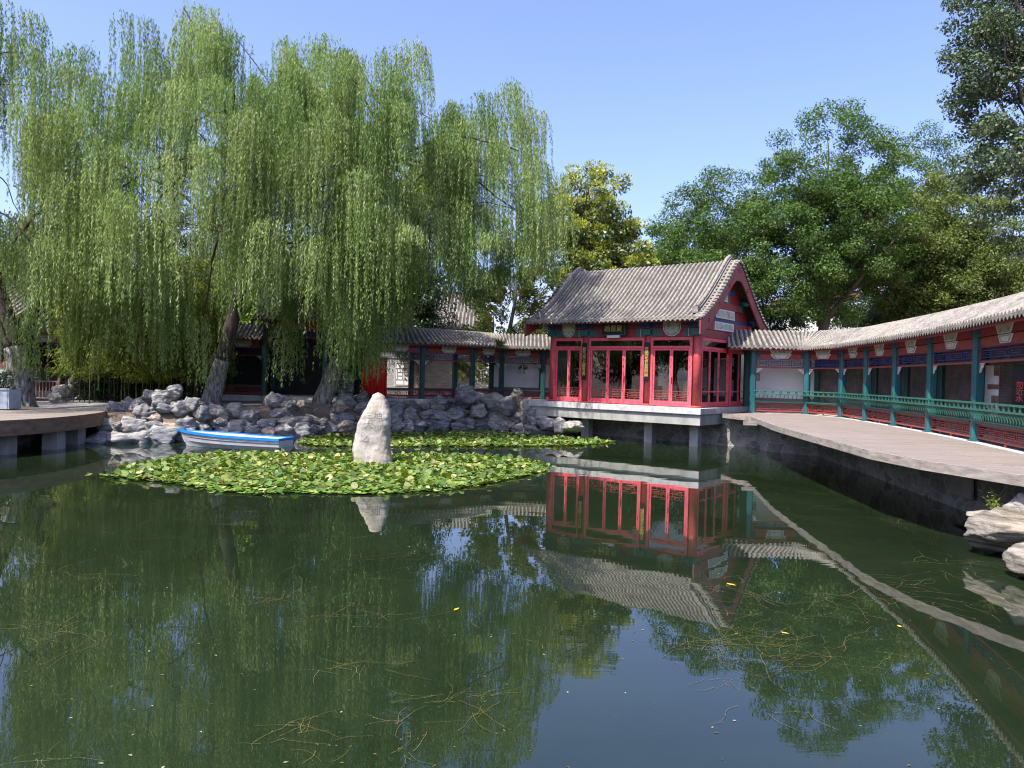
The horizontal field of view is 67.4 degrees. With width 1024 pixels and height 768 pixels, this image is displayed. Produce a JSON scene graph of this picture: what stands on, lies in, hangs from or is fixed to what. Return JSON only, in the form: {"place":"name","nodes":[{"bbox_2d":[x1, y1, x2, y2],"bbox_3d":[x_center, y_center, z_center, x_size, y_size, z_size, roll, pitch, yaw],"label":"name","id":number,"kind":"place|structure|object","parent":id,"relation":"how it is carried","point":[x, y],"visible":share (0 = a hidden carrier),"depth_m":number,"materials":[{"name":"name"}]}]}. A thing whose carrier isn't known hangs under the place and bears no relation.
{"place":"outdoors","nodes":[
{"label":"outdoors","id":0,"kind":"place"},
{"bbox_2d":[36,399,332,409],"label":"path","id":1,"kind":"structure","parent":0,"point":[93,405],"depth_m":39.78,"materials":[{"name":"stone"}]},
{"bbox_2d":[51,384,73,398],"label":"rock","id":2,"kind":"object","parent":1,"relation":"on","point":[69,392],"visible":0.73,"depth_m":40.77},
{"bbox_2d":[33,402,580,439],"bbox_3d":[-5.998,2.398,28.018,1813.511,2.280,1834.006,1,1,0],"label":"ground","id":3,"kind":"structure","parent":0,"point":[322,412],"depth_m":37.52,"materials":[{"name":"stone"}]},
{"bbox_2d":[0,289,62,391],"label":"white house","id":4,"kind":"structure","parent":3,"relation":"on","point":[45,362],"depth_m":44.05,"materials":[{"name":"stone"}]},
{"bbox_2d":[0,407,105,454],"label":"plank deck","id":5,"kind":"structure","parent":3,"relation":"on","point":[58,428],"depth_m":28.65,"materials":[{"name":"wood"}]},
{"bbox_2d":[0,388,21,408],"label":"planter box","id":6,"kind":"object","parent":5,"relation":"on","point":[10,398],"visible":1,"depth_m":31.67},
{"bbox_2d":[0,369,15,389],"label":"clipped shrub","id":7,"kind":"object","parent":6,"relation":"in","point":[4,377],"visible":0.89,"depth_m":31.91,"materials":[{"name":"green plant"}]},
{"bbox_2d":[43,272,84,402],"bbox_3d":[-23.183,-2.642,39.654,2.441,7.489,3.071,2,1,8],"label":"bamboo","id":8,"kind":"object","parent":3,"relation":"on","point":[56,353],"visible":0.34,"depth_m":39.86,"materials":[{"name":"green plant"}]},
{"bbox_2d":[0,0,133,406],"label":"willow tree","id":9,"kind":"object","parent":3,"relation":"on","point":[14,346],"visible":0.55,"depth_m":32.76,"materials":[{"name":"green plant"}]},
{"bbox_2d":[38,280,95,401],"bbox_3d":[-23.463,-2.729,40.630,3.424,7.626,2.452,1,1,-44],"label":"bamboo","id":10,"kind":"object","parent":3,"relation":"on","point":[77,350],"visible":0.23,"depth_m":40.72,"materials":[{"name":"green plant"}]},
{"bbox_2d":[70,303,110,403],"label":"bamboo","id":11,"kind":"object","parent":3,"relation":"on","point":[94,362],"visible":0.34,"depth_m":39.97,"materials":[{"name":"green plant"}]},
{"bbox_2d":[74,374,108,400],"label":"shrub","id":12,"kind":"object","parent":3,"relation":"on","point":[100,389],"visible":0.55,"depth_m":42.79,"materials":[{"name":"green plant"}]},
{"bbox_2d":[84,431,108,443],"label":"rock","id":13,"kind":"object","parent":3,"relation":"on","point":[99,437],"visible":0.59,"depth_m":31.30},
{"bbox_2d":[76,267,134,401],"bbox_3d":[-21.824,-2.703,41.137,3.433,7.646,2.458,2,1,8],"label":"bamboo","id":14,"kind":"object","parent":3,"relation":"on","point":[95,373],"visible":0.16,"depth_m":41.07,"materials":[{"name":"green plant"}]},
{"bbox_2d":[99,289,142,398],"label":"bamboo","id":15,"kind":"object","parent":3,"relation":"on","point":[107,370],"visible":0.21,"depth_m":40.60,"materials":[{"name":"green plant"}]},
{"bbox_2d":[104,372,139,400],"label":"shrub","id":16,"kind":"object","parent":3,"relation":"on","point":[131,391],"visible":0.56,"depth_m":42.47,"materials":[{"name":"green plant"}]},
{"bbox_2d":[104,269,140,399],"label":"bamboo","id":17,"kind":"object","parent":3,"relation":"on","point":[121,365],"visible":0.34,"depth_m":40.10,"materials":[{"name":"green plant"}]},
{"bbox_2d":[106,431,148,443],"bbox_3d":[-16.121,2.473,31.887,1.540,1.078,1.454,1,1,-45],"label":"rock","id":18,"kind":"object","parent":3,"relation":"on","point":[114,437],"visible":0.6,"depth_m":31.35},
{"bbox_2d":[119,416,146,432],"bbox_3d":[-15.973,1.792,32.437,1.200,0.895,0.853,1,1,4],"label":"rock","id":19,"kind":"object","parent":3,"relation":"on","point":[130,424],"visible":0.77,"depth_m":32.20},
{"bbox_2d":[112,281,155,397],"bbox_3d":[-20.269,-2.497,40.469,3.004,7.327,2.388,2,1,7],"label":"bamboo","id":20,"kind":"object","parent":3,"relation":"on","point":[133,348],"visible":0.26,"depth_m":40.45,"materials":[{"name":"green plant"}]},
{"bbox_2d":[124,293,159,394],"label":"bamboo","id":21,"kind":"object","parent":3,"relation":"on","point":[142,373],"visible":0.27,"depth_m":40.17,"materials":[{"name":"green plant"}]},
{"bbox_2d":[17,315,277,400],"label":"covered walkway","id":22,"kind":"structure","parent":3,"relation":"on","point":[245,384],"depth_m":45.38,"materials":[{"name":"wood"}]},
{"bbox_2d":[151,389,174,409],"bbox_3d":[-15.536,0.760,33.926,1.022,1.026,1.398,2,1,7],"label":"rock","id":23,"kind":"object","parent":3,"relation":"on","point":[160,396],"visible":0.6,"depth_m":33.65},
{"bbox_2d":[149,425,183,443],"bbox_3d":[-14.782,2.237,32.542,1.368,1.072,1.271,2,1,19],"label":"rock","id":24,"kind":"object","parent":3,"relation":"on","point":[164,434],"visible":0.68,"depth_m":32.10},
{"bbox_2d":[136,237,200,398],"bbox_3d":[-18.002,-3.187,39.974,3.364,8.776,3.131,1,1,-4],"label":"bamboo","id":25,"kind":"object","parent":3,"relation":"on","point":[138,243],"visible":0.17,"depth_m":39.94,"materials":[{"name":"green plant"}]},
{"bbox_2d":[138,259,206,389],"bbox_3d":[-17.468,-2.721,39.944,3.040,7.930,2.829,2,1,8],"label":"bamboo","id":26,"kind":"object","parent":3,"relation":"on","point":[169,346],"visible":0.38,"depth_m":39.66,"materials":[{"name":"green plant"}]},
{"bbox_2d":[152,275,193,384],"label":"bamboo","id":27,"kind":"object","parent":3,"relation":"on","point":[168,372],"visible":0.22,"depth_m":39.84,"materials":[{"name":"green plant"}]},
{"bbox_2d":[168,399,189,417],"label":"rock","id":28,"kind":"object","parent":3,"relation":"on","point":[178,410],"visible":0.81,"depth_m":33.70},
{"bbox_2d":[175,416,197,434],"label":"rock","id":29,"kind":"object","parent":3,"relation":"on","point":[187,422],"visible":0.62,"depth_m":33.06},
{"bbox_2d":[129,203,246,319],"bbox_3d":[-24.272,-6.191,55.915,9.865,14.230,8.071,1,1,0],"label":"tree","id":30,"kind":"object","parent":3,"relation":"on","point":[185,243],"visible":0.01,"depth_m":54.97,"materials":[{"name":"green plant"}]},
{"bbox_2d":[177,375,204,398],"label":"shrub","id":31,"kind":"object","parent":3,"relation":"on","point":[189,391],"visible":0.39,"depth_m":42.69,"materials":[{"name":"green plant"}]},
{"bbox_2d":[173,277,213,396],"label":"bamboo","id":32,"kind":"object","parent":3,"relation":"on","point":[198,303],"visible":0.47,"depth_m":39.56,"materials":[{"name":"green plant"}]},
{"bbox_2d":[177,250,214,397],"bbox_3d":[-17.086,-3.081,41.088,2.779,8.526,3.496,1,1,-34],"label":"bamboo","id":33,"kind":"object","parent":3,"relation":"on","point":[197,323],"visible":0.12,"depth_m":40.77,"materials":[{"name":"green plant"}]},
{"bbox_2d":[196,421,207,429],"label":"rock","id":34,"kind":"object","parent":3,"relation":"on","point":[203,423],"visible":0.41,"depth_m":33.95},
{"bbox_2d":[193,405,210,421],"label":"rock","id":35,"kind":"object","parent":34,"relation":"on","point":[201,413],"visible":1,"depth_m":33.83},
{"bbox_2d":[185,254,232,380],"bbox_3d":[-16.047,-2.802,40.740,2.697,8.012,3.522,1,1,-41],"label":"bamboo","id":36,"kind":"object","parent":3,"relation":"on","point":[205,266],"visible":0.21,"depth_m":40.22,"materials":[{"name":"green plant"}]},
{"bbox_2d":[0,0,419,406],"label":"willow tree","id":37,"kind":"object","parent":3,"relation":"on","point":[190,97],"visible":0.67,"depth_m":33.50,"materials":[{"name":"green plant"}]},
{"bbox_2d":[186,279,236,378],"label":"bamboo","id":38,"kind":"object","parent":3,"relation":"on","point":[216,340],"visible":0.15,"depth_m":40.80,"materials":[{"name":"green plant"}]},
{"bbox_2d":[199,285,237,381],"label":"bamboo","id":39,"kind":"object","parent":3,"relation":"on","point":[215,325],"visible":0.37,"depth_m":40.28,"materials":[{"name":"green plant"}]},
{"bbox_2d":[208,403,230,418],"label":"rock","id":40,"kind":"object","parent":3,"relation":"on","point":[217,411],"visible":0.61,"depth_m":35.24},
{"bbox_2d":[239,235,302,331],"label":"tree","id":41,"kind":"object","parent":3,"relation":"on","point":[246,316],"visible":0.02,"depth_m":49.15,"materials":[{"name":"green plant"}]},
{"bbox_2d":[275,423,294,436],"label":"rock","id":42,"kind":"object","parent":3,"relation":"on","point":[285,429],"visible":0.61,"depth_m":36.41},
{"bbox_2d":[293,422,314,436],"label":"rock","id":43,"kind":"object","parent":3,"relation":"on","point":[303,429],"visible":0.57,"depth_m":37.16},
{"bbox_2d":[251,295,381,400],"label":"garden hall","id":44,"kind":"structure","parent":3,"relation":"on","point":[296,387],"depth_m":47.65,"materials":[{"name":"wood"}]},
{"bbox_2d":[361,356,386,397],"bbox_3d":[-7.918,-0.397,44.208,1.550,2.350,0.165,1,1,0],"label":"red curtain","id":45,"kind":"object","parent":44,"relation":"hanging from","point":[372,388],"visible":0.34,"depth_m":44.20,"materials":[{"name":"fabric"}]},
{"bbox_2d":[338,373,353,395],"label":"upright stone","id":46,"kind":"object","parent":3,"relation":"on","point":[348,389],"visible":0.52,"depth_m":42.43,"materials":[{"name":"stone"}]},
{"bbox_2d":[337,420,357,432],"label":"rock","id":47,"kind":"object","parent":3,"relation":"on","point":[346,426],"visible":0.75,"depth_m":39.59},
{"bbox_2d":[189,33,578,406],"bbox_3d":[-6.526,-7.899,39.637,19.914,19.367,15.209,1,1,0],"label":"willow tree","id":48,"kind":"object","parent":3,"relation":"on","point":[455,203],"visible":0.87,"depth_m":36.25,"materials":[{"name":"green plant"}]},
{"bbox_2d":[385,240,459,394],"bbox_3d":[-6.553,-4.438,53.944,6.152,11.781,5.148,1,1,0],"label":"tree","id":49,"kind":"object","parent":3,"relation":"on","point":[427,317],"visible":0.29,"depth_m":53.31,"materials":[{"name":"green plant"}]},
{"bbox_2d":[430,395,449,411],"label":"rock","id":50,"kind":"object","parent":3,"relation":"on","point":[439,402],"visible":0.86,"depth_m":44.63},
{"bbox_2d":[381,351,522,397],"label":"garden wall","id":51,"kind":"structure","parent":3,"relation":"on","point":[437,374],"depth_m":54.99,"materials":[{"name":"grey brick"}]},
{"bbox_2d":[395,362,408,385],"bbox_3d":[-7.735,-0.707,54.971,1.300,1.700,0.049,1,1,0],"label":"window","id":52,"kind":"structure","parent":51,"relation":"in","point":[401,378],"depth_m":54.97,"materials":[{"name":"white paint"}]},
{"bbox_2d":[436,292,480,312],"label":"grey hall","id":53,"kind":"structure","parent":3,"relation":"on","point":[459,307],"depth_m":65.64,"materials":[{"name":"tile"}]},
{"bbox_2d":[375,327,549,401],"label":"covered walkway","id":54,"kind":"structure","parent":3,"relation":"on","point":[505,378],"depth_m":48.69,"materials":[{"name":"tile"}]},
{"bbox_2d":[433,311,493,332],"bbox_3d":[-3.943,-2.253,58.780,4.995,6.600,3.884,1,1,0],"label":"gatehouse","id":55,"kind":"object","parent":3,"relation":"on","point":[463,316],"visible":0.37,"depth_m":57.75,"materials":[{"name":"grey tile"}]},
{"bbox_2d":[454,382,478,408],"bbox_3d":[-2.795,0.655,45.696,1.512,1.635,1.781,-8,4,-22],"label":"rock","id":56,"kind":"object","parent":3,"relation":"on","point":[465,396],"visible":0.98,"depth_m":45.02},
{"bbox_2d":[487,412,509,430],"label":"rock","id":57,"kind":"object","parent":3,"relation":"on","point":[495,422],"visible":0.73,"depth_m":44.42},
{"bbox_2d":[448,259,550,383],"bbox_3d":[0.097,-3.678,55.014,8.955,10.408,8.606,1,1,0],"label":"tree","id":58,"kind":"object","parent":3,"relation":"on","point":[533,308],"visible":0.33,"depth_m":53.76,"materials":[{"name":"green plant"}]},
{"bbox_2d":[496,396,519,417],"bbox_3d":[-0.235,1.309,44.515,1.100,1.254,1.708,3,-8,34],"label":"rock","id":59,"kind":"object","parent":3,"relation":"on","point":[507,406],"visible":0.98,"depth_m":44.05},
{"bbox_2d":[540,429,559,435],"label":"rock","id":60,"kind":"object","parent":3,"relation":"on","point":[548,433],"visible":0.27,"depth_m":41.59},
{"bbox_2d":[535,414,553,431],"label":"rock","id":61,"kind":"object","parent":60,"relation":"on","point":[544,423],"visible":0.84,"depth_m":41.07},
{"bbox_2d":[539,159,640,296],"bbox_3d":[5.242,-7.558,55.976,8.759,18.478,6.861,1,1,0],"label":"tree","id":62,"kind":"object","parent":3,"relation":"on","point":[588,213],"visible":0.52,"depth_m":54.27,"materials":[{"name":"green plant"}]},
{"bbox_2d":[579,218,660,270],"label":"tree","id":63,"kind":"object","parent":3,"relation":"on","point":[639,257],"visible":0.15,"depth_m":53.74,"materials":[{"name":"green plant"}]},
{"bbox_2d":[529,400,748,446],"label":"stone terrace","id":64,"kind":"structure","parent":3,"relation":"on","point":[695,419],"depth_m":38.43,"materials":[{"name":"stone"}]},
{"bbox_2d":[524,255,769,407],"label":"pavilion","id":65,"kind":"structure","parent":64,"relation":"on","point":[686,320],"depth_m":39.35,"materials":[{"name":"red paint"}]},
{"bbox_2d":[555,348,568,398],"bbox_3d":[2.719,-0.552,41.488,0.824,2.730,0.080,2,1,38],"label":"door","id":66,"kind":"structure","parent":65,"relation":"in","point":[562,354],"depth_m":41.49,"materials":[{"name":"red paint"}]},
{"bbox_2d":[568,348,580,399],"bbox_3d":[3.345,-0.531,40.989,0.760,2.730,0.095,2,1,38],"label":"door","id":67,"kind":"structure","parent":65,"relation":"in","point":[574,353],"depth_m":41.01,"materials":[{"name":"red paint"}]},
{"bbox_2d":[590,348,607,400],"bbox_3d":[4.543,-0.490,40.062,1.034,2.730,0.080,2,1,38],"label":"door","id":68,"kind":"structure","parent":65,"relation":"in","point":[599,356],"depth_m":40.07,"materials":[{"name":"red paint"}]},
{"bbox_2d":[601,323,626,337],"bbox_3d":[5.197,-2.755,39.260,1.440,0.799,0.130,2,1,38],"label":"name plaque","id":69,"kind":"object","parent":65,"relation":"attached to","point":[613,330],"visible":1,"depth_m":39.21,"materials":[{"name":"black paint"}]},
{"bbox_2d":[607,348,623,401],"bbox_3d":[5.325,-0.464,39.450,0.937,2.730,0.080,2,1,38],"label":"door","id":70,"kind":"structure","parent":65,"relation":"in","point":[615,378],"depth_m":39.46,"materials":[{"name":"red paint"}]},
{"bbox_2d":[591,340,642,345],"bbox_3d":[5.369,-2.083,39.437,3.070,0.290,0.010,2,1,38],"label":"transom window","id":71,"kind":"structure","parent":65,"relation":"in","point":[593,343],"depth_m":39.43,"materials":[{"name":"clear glass"}]},
{"bbox_2d":[623,348,641,402],"bbox_3d":[6.103,-0.437,38.833,1.034,2.730,0.095,2,1,38],"label":"door","id":72,"kind":"structure","parent":65,"relation":"in","point":[632,356],"depth_m":38.86,"materials":[{"name":"red paint"}]},
{"bbox_2d":[643,342,649,381],"bbox_3d":[6.689,-1.101,38.187,0.300,1.950,0.051,2,1,38],"label":"couplet board","id":73,"kind":"object","parent":65,"relation":"attached to","point":[646,360],"visible":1,"depth_m":38.17,"materials":[{"name":"black paint"}]},
{"bbox_2d":[652,348,671,403],"bbox_3d":[7.387,-0.394,37.839,0.977,2.730,0.080,2,1,38],"label":"door","id":74,"kind":"structure","parent":65,"relation":"in","point":[661,389],"depth_m":37.84,"materials":[{"name":"red paint"}]},
{"bbox_2d":[654,340,689,345],"bbox_3d":[7.819,-2.000,37.522,2.010,0.290,0.010,2,1,38],"label":"transom window","id":75,"kind":"structure","parent":65,"relation":"in","point":[656,342],"depth_m":37.52,"materials":[{"name":"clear glass"}]},
{"bbox_2d":[670,348,689,404],"bbox_3d":[8.158,-0.367,37.227,0.977,2.730,0.095,2,1,38],"label":"door","id":76,"kind":"structure","parent":65,"relation":"in","point":[680,359],"depth_m":37.24,"materials":[{"name":"red paint"}]},
{"bbox_2d":[702,349,710,404],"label":"door","id":77,"kind":"structure","parent":65,"relation":"in","point":[706,352],"depth_m":37.46,"materials":[{"name":"red paint"}]},
{"bbox_2d":[709,349,718,404],"bbox_3d":[10.026,-0.331,38.170,0.080,2.730,1.060,2,1,38],"label":"door","id":78,"kind":"structure","parent":65,"relation":"in","point":[714,354],"depth_m":38.22,"materials":[{"name":"red paint"}]},
{"bbox_2d":[718,350,727,404],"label":"door","id":79,"kind":"structure","parent":65,"relation":"in","point":[723,356],"depth_m":39.08,"materials":[{"name":"red paint"}]},
{"bbox_2d":[731,352,739,403],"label":"door","id":80,"kind":"structure","parent":65,"relation":"in","point":[735,355],"depth_m":40.35,"materials":[{"name":"red paint"}]},
{"bbox_2d":[738,352,743,403],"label":"door","id":81,"kind":"structure","parent":65,"relation":"in","point":[741,355],"depth_m":41.00,"materials":[{"name":"red paint"}]},
{"bbox_2d":[621,232,703,265],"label":"tree","id":82,"kind":"object","parent":3,"relation":"on","point":[664,256],"visible":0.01,"depth_m":59.11,"materials":[{"name":"green plant"}]},
{"bbox_2d":[643,200,722,263],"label":"tree","id":83,"kind":"object","parent":3,"relation":"on","point":[653,228],"visible":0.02,"depth_m":63.51,"materials":[{"name":"green plant"}]},
{"bbox_2d":[654,164,781,319],"bbox_3d":[15.946,-7.618,59.843,11.842,19.142,10.010,1,1,0],"label":"tree","id":84,"kind":"object","parent":3,"relation":"on","point":[730,235],"visible":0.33,"depth_m":58.27,"materials":[{"name":"green plant"}]},
{"bbox_2d":[755,256,813,359],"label":"tree","id":85,"kind":"object","parent":3,"relation":"on","point":[782,325],"visible":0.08,"depth_m":64.88,"materials":[{"name":"green plant"}]},
{"bbox_2d":[578,418,1023,511],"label":"retaining wall","id":86,"kind":"structure","parent":3,"relation":"on","point":[961,493],"depth_m":30.49,"materials":[{"name":"grey stone"}]},
{"bbox_2d":[722,413,1023,486],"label":"plank deck","id":87,"kind":"structure","parent":86,"relation":"on","point":[913,449],"depth_m":20.46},
{"bbox_2d":[777,288,879,398],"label":"white building","id":88,"kind":"structure","parent":3,"relation":"on","point":[815,326],"depth_m":77.99,"materials":[{"name":"paint"}]},
{"bbox_2d":[740,96,927,330],"bbox_3d":[22.869,-9.113,55.827,13.157,22.853,11.271,1,1,0],"label":"tree","id":89,"kind":"object","parent":3,"relation":"on","point":[829,267],"visible":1,"depth_m":54.02,"materials":[{"name":"green plant"}]},
{"bbox_2d":[726,292,1023,454],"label":"covered walkway","id":90,"kind":"structure","parent":3,"relation":"on","point":[924,373],"depth_m":29.88,"materials":[{"name":"tile"}]},
{"bbox_2d":[984,366,999,416],"bbox_3d":[14.120,0.206,22.606,0.036,1.500,0.400,1,1,-30],"label":"board","id":91,"kind":"object","parent":90,"relation":"hanging from","point":[992,376],"visible":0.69,"depth_m":22.59,"materials":[{"name":"paper"}]},
{"bbox_2d":[1011,364,1023,419],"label":"hanging board","id":92,"kind":"object","parent":90,"relation":"hanging from","point":[1017,397],"visible":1,"depth_m":20.64,"materials":[{"name":"black paint"}]},
{"bbox_2d":[829,265,931,329],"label":"tree","id":93,"kind":"object","parent":3,"relation":"on","point":[873,318],"visible":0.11,"depth_m":65.09,"materials":[{"name":"green plant"}]},
{"bbox_2d":[859,119,989,320],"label":"tree","id":94,"kind":"object","parent":3,"relation":"on","point":[929,164],"visible":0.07,"depth_m":66.92,"materials":[{"name":"green plant"}]},
{"bbox_2d":[857,168,998,323],"bbox_3d":[31.994,-7.375,59.669,11.403,19.128,9.451,1,1,0],"label":"tree","id":95,"kind":"object","parent":3,"relation":"on","point":[921,296],"visible":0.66,"depth_m":57.88,"materials":[{"name":"green plant"}]},
{"bbox_2d":[934,0,1023,263],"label":"poplar tree","id":96,"kind":"object","parent":3,"relation":"on","point":[992,31],"visible":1,"depth_m":35.12,"materials":[{"name":"green plant"}]},
{"bbox_2d":[936,192,1023,309],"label":"tree","id":97,"kind":"object","parent":3,"relation":"on","point":[996,259],"visible":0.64,"depth_m":56.29,"materials":[{"name":"green plant"}]},
{"bbox_2d":[0,429,1023,767],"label":"pond water","id":98,"kind":"structure","parent":0,"point":[596,681],"depth_m":10.08,"materials":[{"name":"liquid"}]},
{"bbox_2d":[176,429,294,450],"bbox_3d":[-11.264,2.297,30.808,5.016,0.791,1.304,2,1,15],"label":"rowing boat","id":99,"kind":"object","parent":98,"relation":"on","point":[217,439],"visible":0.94,"depth_m":30.33,"materials":[{"name":"white paint"}]},
{"bbox_2d":[85,448,556,491],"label":"lily pads","id":100,"kind":"object","parent":98,"relation":"on","point":[327,476],"visible":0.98,"depth_m":23.99,"materials":[{"name":"green plant"}]},
{"bbox_2d":[352,392,391,464],"bbox_3d":[-4.857,1.670,26.948,1.463,2.749,1.054,1,1,0],"label":"standing stone","id":101,"kind":"object","parent":98,"relation":"in","point":[372,441],"visible":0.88,"depth_m":26.65,"materials":[{"name":"stone"}]},
{"bbox_2d":[297,429,613,446],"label":"lily pads","id":102,"kind":"object","parent":98,"relation":"on","point":[440,437],"visible":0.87,"depth_m":36.57,"materials":[{"name":"green plant"}]},
{"bbox_2d":[4,444,1010,767],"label":"pondweed","id":103,"kind":"object","parent":98,"relation":"on","point":[542,648],"visible":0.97,"depth_m":9.25,"materials":[{"name":"plant"}]},
{"bbox_2d":[561,420,585,432],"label":"rock","id":104,"kind":"object","parent":98,"relation":"in","point":[574,426],"visible":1,"depth_m":39.34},
{"bbox_2d":[963,507,1023,552],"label":"rock","id":105,"kind":"object","parent":98,"relation":"on","point":[998,529],"visible":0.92,"depth_m":14.39,"materials":[{"name":"stone"}]},
{"bbox_2d":[1002,492,1023,513],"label":"rock","id":106,"kind":"object","parent":105,"relation":"on","point":[1016,502],"visible":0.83,"depth_m":14.40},
{"bbox_2d":[1002,542,1023,577],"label":"rock","id":107,"kind":"object","parent":98,"relation":"on","point":[1013,557],"visible":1,"depth_m":12.93,"materials":[{"name":"stone"}]},
{"bbox_2d":[0,0,1023,335],"label":"sky","id":108,"kind":"structure","parent":0,"point":[659,92],"materials":[{"name":"blue"}]},
{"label":"rock","id":109,"kind":"object","parent":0,"visible":0},
{"bbox_2d":[479,392,503,412],"bbox_3d":[-0.981,1.143,45.457,1.898,1.344,1.222,4,12,7],"label":"rock","id":110,"kind":"object","parent":109,"relation":"on","point":[489,400],"visible":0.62,"depth_m":44.99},
{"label":"rock","id":111,"kind":"object","parent":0,"visible":0},
{"bbox_2d":[519,397,531,424],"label":"rock","id":112,"kind":"object","parent":111,"relation":"on","point":[525,406],"visible":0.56,"depth_m":42.61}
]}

